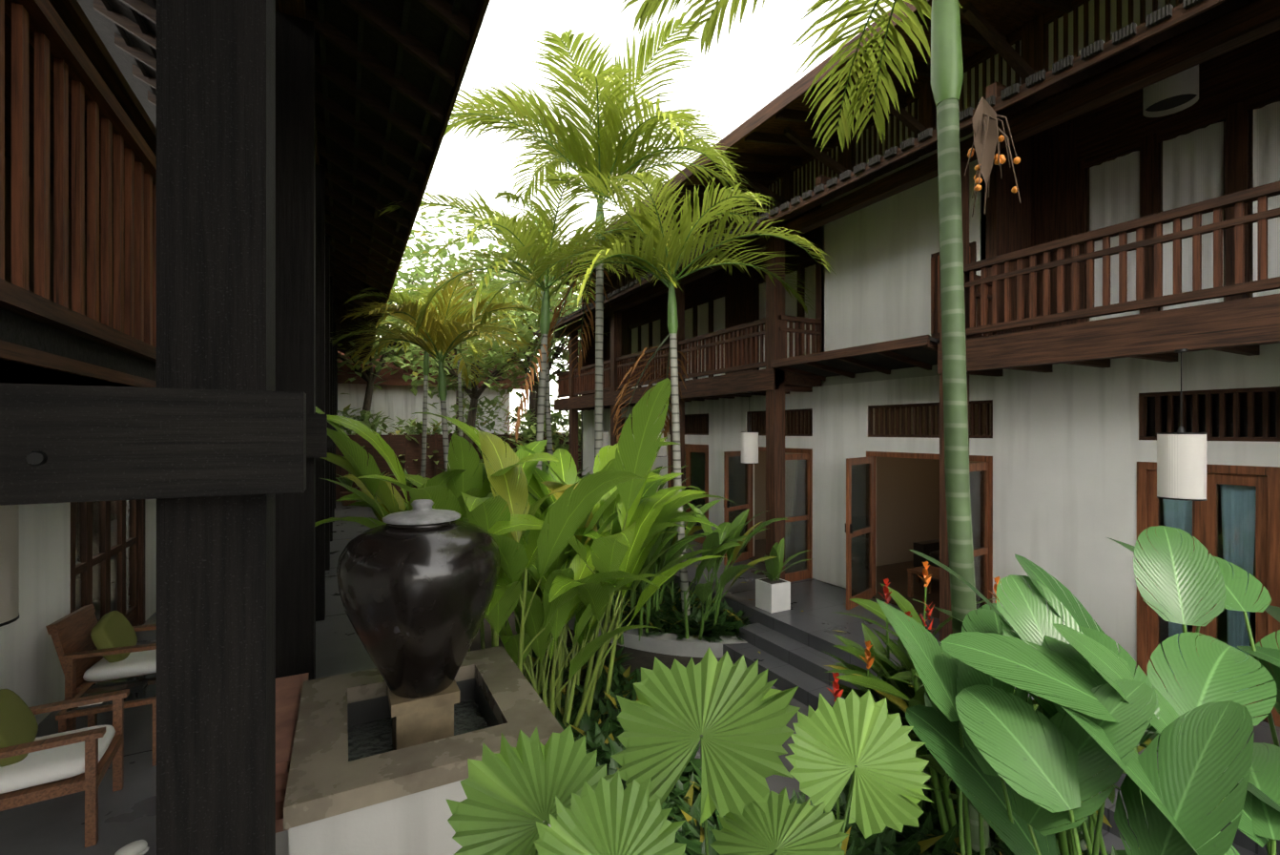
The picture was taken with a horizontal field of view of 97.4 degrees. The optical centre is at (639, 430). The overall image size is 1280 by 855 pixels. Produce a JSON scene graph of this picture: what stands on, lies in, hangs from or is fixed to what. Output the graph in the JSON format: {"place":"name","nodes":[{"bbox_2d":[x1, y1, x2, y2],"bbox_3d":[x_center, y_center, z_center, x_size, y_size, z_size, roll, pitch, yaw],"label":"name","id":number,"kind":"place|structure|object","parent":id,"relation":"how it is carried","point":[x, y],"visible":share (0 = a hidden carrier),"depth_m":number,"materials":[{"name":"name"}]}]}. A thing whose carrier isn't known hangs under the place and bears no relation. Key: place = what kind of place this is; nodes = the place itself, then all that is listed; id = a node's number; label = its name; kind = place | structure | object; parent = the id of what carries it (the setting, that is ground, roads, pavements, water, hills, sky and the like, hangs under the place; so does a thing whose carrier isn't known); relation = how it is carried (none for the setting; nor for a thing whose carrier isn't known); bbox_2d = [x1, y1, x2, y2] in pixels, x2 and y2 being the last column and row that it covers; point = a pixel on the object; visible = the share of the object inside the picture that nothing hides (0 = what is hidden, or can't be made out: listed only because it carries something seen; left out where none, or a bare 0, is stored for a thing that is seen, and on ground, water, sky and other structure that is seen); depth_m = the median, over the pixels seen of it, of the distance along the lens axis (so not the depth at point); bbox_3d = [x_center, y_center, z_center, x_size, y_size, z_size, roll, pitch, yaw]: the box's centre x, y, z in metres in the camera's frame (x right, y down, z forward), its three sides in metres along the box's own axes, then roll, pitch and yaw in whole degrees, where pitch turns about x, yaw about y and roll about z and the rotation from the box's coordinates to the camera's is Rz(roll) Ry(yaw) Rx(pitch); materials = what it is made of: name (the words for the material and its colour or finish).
{"place":"outdoors","nodes":[
{"label":"outdoors","id":0,"kind":"place"},
{"bbox_2d":[348,698,488,761],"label":"fountain water","id":1,"kind":"structure","parent":0,"point":[369,738],"depth_m":3.63,"materials":[{"name":"black liquid"}]},
{"bbox_2d":[380,0,893,433],"label":"sky","id":2,"kind":"structure","parent":0,"point":[750,66],"materials":[{"name":"white"}]},
{"bbox_2d":[0,433,1279,854],"bbox_3d":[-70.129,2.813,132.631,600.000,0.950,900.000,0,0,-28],"label":"ground","id":3,"kind":"structure","parent":0,"point":[792,643],"depth_m":5.91,"materials":[{"name":"stone"}]},
{"bbox_2d":[0,603,156,846],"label":"armchairs","id":4,"kind":"object","parent":3,"relation":"on","point":[89,649],"visible":0.88,"depth_m":3.39,"materials":[{"name":"brown wood"}]},
{"bbox_2d":[55,672,156,765],"bbox_3d":[-3.716,2.088,4.044,0.540,0.500,0.540,0,0,-28],"label":"side table","id":5,"kind":"object","parent":3,"relation":"on","point":[142,688],"visible":0.4,"depth_m":3.94,"materials":[{"name":"brown wood"}]},
{"bbox_2d":[114,839,149,854],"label":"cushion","id":6,"kind":"object","parent":3,"relation":"on","point":[138,847],"visible":0.98,"depth_m":3.06,"materials":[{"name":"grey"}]},
{"bbox_2d":[0,0,490,854],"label":"building","id":7,"kind":"structure","parent":3,"relation":"on","point":[202,240],"depth_m":2.26,"materials":[{"name":"black wood"}]},
{"bbox_2d":[275,672,551,854],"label":"fountain plinth","id":8,"kind":"structure","parent":3,"relation":"on","point":[417,823],"depth_m":2.77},
{"bbox_2d":[335,498,500,749],"bbox_3d":[-1.341,1.321,3.465,0.937,1.794,0.937,0,0,-28],"label":"urn","id":9,"kind":"object","parent":8,"relation":"on","point":[417,584],"visible":1,"depth_m":3.18,"materials":[{"name":"ceramic"}]},
{"bbox_2d":[283,645,563,829],"bbox_3d":[-1.341,1.963,3.465,1.340,0.550,1.440,0,0,-28],"label":"fountain rim","id":10,"kind":"object","parent":8,"relation":"on","point":[326,778],"visible":0.67,"depth_m":3.08,"materials":[{"name":"grey stone"}]},
{"bbox_2d":[337,342,529,434],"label":"neighbour house","id":11,"kind":"structure","parent":3,"relation":"on","point":[394,397],"depth_m":24.09,"materials":[{"name":"white paint"}]},
{"bbox_2d":[335,433,581,505],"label":"boundary wall","id":12,"kind":"structure","parent":3,"relation":"on","point":[405,448],"depth_m":19.46,"materials":[{"name":"brown wood"}]},
{"bbox_2d":[335,394,581,492],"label":"shrubs","id":13,"kind":"object","parent":3,"relation":"on","point":[526,433],"visible":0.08,"depth_m":20.19,"materials":[{"name":"green plant"}]},
{"bbox_2d":[336,196,610,450],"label":"trees","id":14,"kind":"object","parent":3,"relation":"on","point":[474,394],"visible":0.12,"depth_m":20.24,"materials":[{"name":"green plant"}]},
{"bbox_2d":[314,377,734,732],"bbox_3d":[-1.218,1.223,5.660,4.366,3.149,3.878,0,0,29],"label":"heliconia clump","id":15,"kind":"object","parent":3,"relation":"on","point":[563,560],"visible":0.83,"depth_m":4.87,"materials":[{"name":"green plant"}]},
{"bbox_2d":[123,506,934,756],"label":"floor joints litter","id":16,"kind":"object","parent":3,"relation":"on","point":[344,613],"visible":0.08,"depth_m":7.12,"materials":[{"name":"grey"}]},
{"bbox_2d":[330,11,837,624],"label":"palm trees","id":17,"kind":"object","parent":3,"relation":"on","point":[438,319],"visible":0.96,"depth_m":8.01,"materials":[{"name":"green"}]},
{"bbox_2d":[568,615,747,657],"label":"bed kerb","id":18,"kind":"structure","parent":3,"relation":"on","point":[670,644],"depth_m":7.07,"materials":[{"name":"stone"}]},
{"bbox_2d":[445,646,934,854],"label":"fan palm","id":19,"kind":"object","parent":3,"relation":"on","point":[738,714],"visible":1,"depth_m":1.83,"materials":[{"name":"green plant"}]},
{"bbox_2d":[754,536,809,613],"bbox_3d":[1.865,1.901,7.290,1.049,0.875,0.744,0,0,-48],"label":"deck planter","id":20,"kind":"object","parent":3,"relation":"on","point":[773,591],"visible":0.98,"depth_m":7.31,"materials":[{"name":"ceramic"}]},
{"bbox_2d":[619,0,1021,854],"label":"palm","id":21,"kind":"object","parent":3,"relation":"on","point":[944,50],"visible":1,"depth_m":3.51,"materials":[{"name":"green plant"}]},
{"bbox_2d":[515,578,1140,854],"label":"ground cover","id":22,"kind":"object","parent":3,"relation":"on","point":[926,836],"visible":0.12,"depth_m":4.44,"materials":[{"name":"green plant"}]},
{"bbox_2d":[533,0,1279,726],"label":"building","id":23,"kind":"structure","parent":3,"relation":"on","point":[1119,254],"depth_m":6.32,"materials":[{"name":"white paint"}]},
{"bbox_2d":[0,38,1207,626],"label":"lamps","id":24,"kind":"object","parent":23,"relation":"on","point":[1181,464],"visible":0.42,"depth_m":4.15,"materials":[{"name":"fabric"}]},
{"bbox_2d":[907,564,939,597],"bbox_3d":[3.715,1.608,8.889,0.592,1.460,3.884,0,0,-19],"label":"interior table","id":25,"kind":"object","parent":23,"relation":"on","point":[934,571],"visible":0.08,"depth_m":7.85,"materials":[{"name":"brown wood"}]},
{"bbox_2d":[913,538,939,582],"bbox_3d":[5.024,1.901,7.998,0.850,0.873,1.900,0,0,-28],"label":"chair","id":26,"kind":"object","parent":23,"relation":"on","point":[930,547],"visible":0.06,"depth_m":8.56,"materials":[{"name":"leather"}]},
{"bbox_2d":[822,560,1181,854],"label":"red ginger","id":27,"kind":"object","parent":3,"relation":"on","point":[898,688],"visible":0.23,"depth_m":3.89,"materials":[{"name":"green plant"}]},
{"bbox_2d":[875,525,1279,854],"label":"calathea clump","id":28,"kind":"object","parent":3,"relation":"on","point":[1031,771],"visible":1,"depth_m":2.45,"materials":[{"name":"green plant"}]},
{"label":"bed soil","id":29,"kind":"structure","parent":0,"visible":0},
{"bbox_2d":[437,445,790,644],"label":"bed plants","id":30,"kind":"object","parent":29,"relation":"on","point":[724,539],"visible":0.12,"depth_m":7.29,"materials":[{"name":"green plant"}]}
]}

